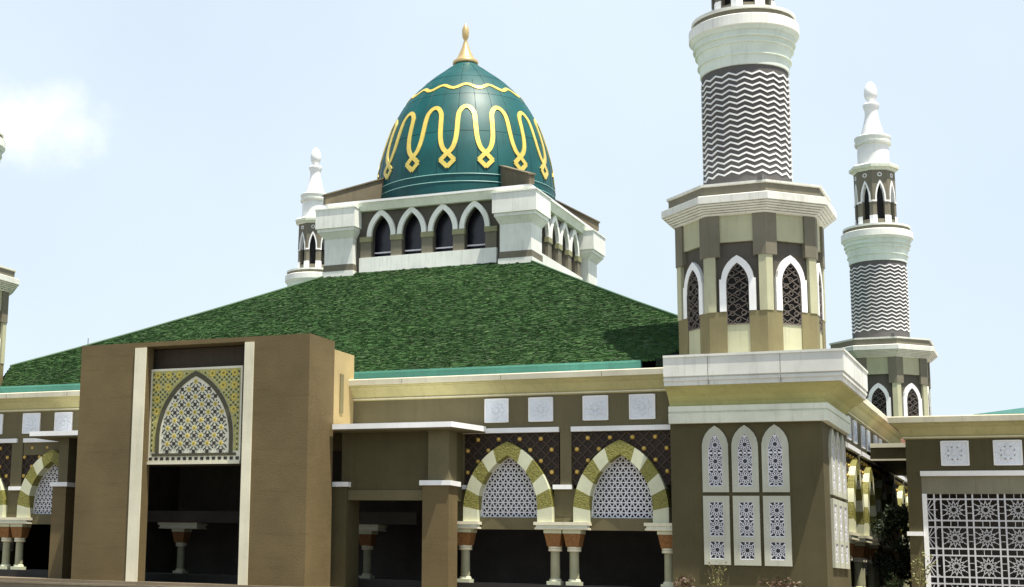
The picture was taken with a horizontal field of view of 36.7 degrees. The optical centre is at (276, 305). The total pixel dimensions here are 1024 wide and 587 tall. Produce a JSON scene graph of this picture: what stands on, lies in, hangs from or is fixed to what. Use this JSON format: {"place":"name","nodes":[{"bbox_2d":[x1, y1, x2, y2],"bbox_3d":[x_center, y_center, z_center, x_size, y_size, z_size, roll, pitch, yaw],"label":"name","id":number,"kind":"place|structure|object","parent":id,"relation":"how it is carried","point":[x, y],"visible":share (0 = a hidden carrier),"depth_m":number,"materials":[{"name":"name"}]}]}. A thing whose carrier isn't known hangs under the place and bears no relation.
{"place":"outdoors","nodes":[
{"label":"outdoors","id":0,"kind":"place"},
{"bbox_2d":[0,580,155,586],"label":"planter wall","id":1,"kind":"structure","parent":0,"point":[26,584],"depth_m":64.77,"materials":[{"name":"stone"}]},
{"bbox_2d":[0,0,1023,415],"label":"sky","id":2,"kind":"structure","parent":0,"point":[155,163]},
{"label":"ground","id":3,"kind":"structure","parent":0,"visible":0},
{"bbox_2d":[0,576,292,586],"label":"terrace","id":4,"kind":"structure","parent":3,"relation":"on","point":[152,583],"depth_m":65.32,"materials":[{"name":"stone"}]},
{"bbox_2d":[0,131,19,565],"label":"minaret","id":5,"kind":"object","parent":4,"relation":"on","point":[9,283],"visible":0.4,"depth_m":81.40,"materials":[{"name":"white paint"}]},
{"bbox_2d":[29,430,77,578],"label":"side porch","id":6,"kind":"object","parent":4,"relation":"on","point":[61,530],"visible":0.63,"depth_m":71.28,"materials":[{"name":"brown paint"}]},
{"bbox_2d":[71,333,353,586],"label":"entrance portal","id":7,"kind":"object","parent":4,"relation":"on","point":[265,413],"visible":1,"depth_m":65.62,"materials":[{"name":"brown paint"}]},
{"bbox_2d":[285,148,326,285],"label":"minaret","id":8,"kind":"object","parent":4,"relation":"on","point":[311,247],"visible":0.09,"depth_m":120.05,"materials":[{"name":"white paint"}]},
{"bbox_2d":[0,569,611,586],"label":"arcade floor","id":9,"kind":"structure","parent":4,"relation":"on","point":[195,578],"depth_m":68.36,"materials":[{"name":"stone"}]},
{"bbox_2d":[330,421,485,586],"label":"side porch","id":10,"kind":"object","parent":4,"relation":"on","point":[413,461],"visible":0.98,"depth_m":63.79,"materials":[{"name":"brown paint"}]},
{"bbox_2d":[0,23,911,586],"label":"mosque","id":11,"kind":"structure","parent":4,"relation":"on","point":[464,255],"depth_m":74.44,"materials":[{"name":"green paint"}]},
{"bbox_2d":[672,574,694,586],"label":"shrub","id":12,"kind":"object","parent":4,"relation":"on","point":[684,583],"visible":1,"depth_m":57.29,"materials":[{"name":"pink plant"}]},
{"bbox_2d":[705,560,726,586],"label":"shrub","id":13,"kind":"object","parent":4,"relation":"on","point":[718,580],"visible":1,"depth_m":56.66,"materials":[{"name":"yellow plant"}]},
{"bbox_2d":[661,0,867,586],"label":"minaret","id":14,"kind":"object","parent":4,"relation":"on","point":[766,390],"visible":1,"depth_m":59.47,"materials":[{"name":"stone"}]},
{"bbox_2d":[683,262,704,330],"bbox_3d":[16.987,-0.405,61.446,0.196,2.785,1.400,4,-10,-17],"label":"arched window","id":15,"kind":"structure","parent":14,"relation":"in","point":[693,290],"depth_m":61.46,"materials":[{"name":"white paint"}]},
{"bbox_2d":[719,255,756,324],"bbox_3d":[18.272,-0.640,59.907,1.400,2.785,0.196,-4,-11,28],"label":"arched window","id":16,"kind":"structure","parent":14,"relation":"in","point":[737,284],"depth_m":59.87,"materials":[{"name":"white paint"}]},
{"bbox_2d":[774,255,807,325],"bbox_3d":[20.281,-0.622,59.709,1.400,2.785,0.196,4,-10,-17],"label":"arched window","id":17,"kind":"structure","parent":14,"relation":"in","point":[790,284],"depth_m":59.67,"materials":[{"name":"white paint"}]},
{"bbox_2d":[817,263,823,332],"bbox_3d":[21.838,-0.361,60.969,0.196,2.785,1.400,-4,-11,28],"label":"arched window","id":18,"kind":"structure","parent":14,"relation":"in","point":[819,276],"depth_m":61.11,"materials":[{"name":"white paint"}]},
{"bbox_2d":[758,576,803,586],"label":"shrub","id":19,"kind":"object","parent":4,"relation":"on","point":[779,583],"visible":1,"depth_m":55.40,"materials":[{"name":"pink plant"}]},
{"bbox_2d":[829,82,937,586],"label":"minaret","id":20,"kind":"object","parent":4,"relation":"on","point":[888,353],"visible":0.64,"depth_m":98.74,"materials":[{"name":"white paint"}]},
{"bbox_2d":[867,383,891,416],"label":"arched window","id":21,"kind":"structure","parent":20,"relation":"in","point":[878,396],"depth_m":96.55,"materials":[{"name":"white paint"}]},
{"bbox_2d":[902,383,922,415],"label":"arched window","id":22,"kind":"structure","parent":20,"relation":"in","point":[911,399],"depth_m":96.36,"materials":[{"name":"white paint"}]},
{"bbox_2d":[927,386,930,415],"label":"arched window","id":23,"kind":"structure","parent":20,"relation":"in","point":[929,408],"depth_m":97.90,"materials":[{"name":"white paint"}]},
{"bbox_2d":[870,439,906,475],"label":"covered passage","id":24,"kind":"object","parent":4,"relation":"on","point":[891,457],"visible":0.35,"depth_m":72.36,"materials":[{"name":"brown paint"}]},
{"bbox_2d":[870,503,911,586],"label":"tree","id":25,"kind":"object","parent":4,"relation":"on","point":[896,520],"visible":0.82,"depth_m":69.68,"materials":[{"name":"green plant"}]},
{"bbox_2d":[883,572,905,586],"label":"shrub","id":26,"kind":"object","parent":4,"relation":"on","point":[894,581],"visible":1,"depth_m":62.39,"materials":[{"name":"green plant"}]},
{"bbox_2d":[908,545,937,586],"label":"shrub","id":27,"kind":"object","parent":4,"relation":"on","point":[921,577],"visible":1,"depth_m":58.93,"materials":[{"name":"yellow plant"}]},
{"bbox_2d":[887,408,1023,586],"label":"annex building","id":28,"kind":"structure","parent":4,"relation":"on","point":[965,481],"depth_m":61.73,"materials":[{"name":"brown paint"}]}
]}

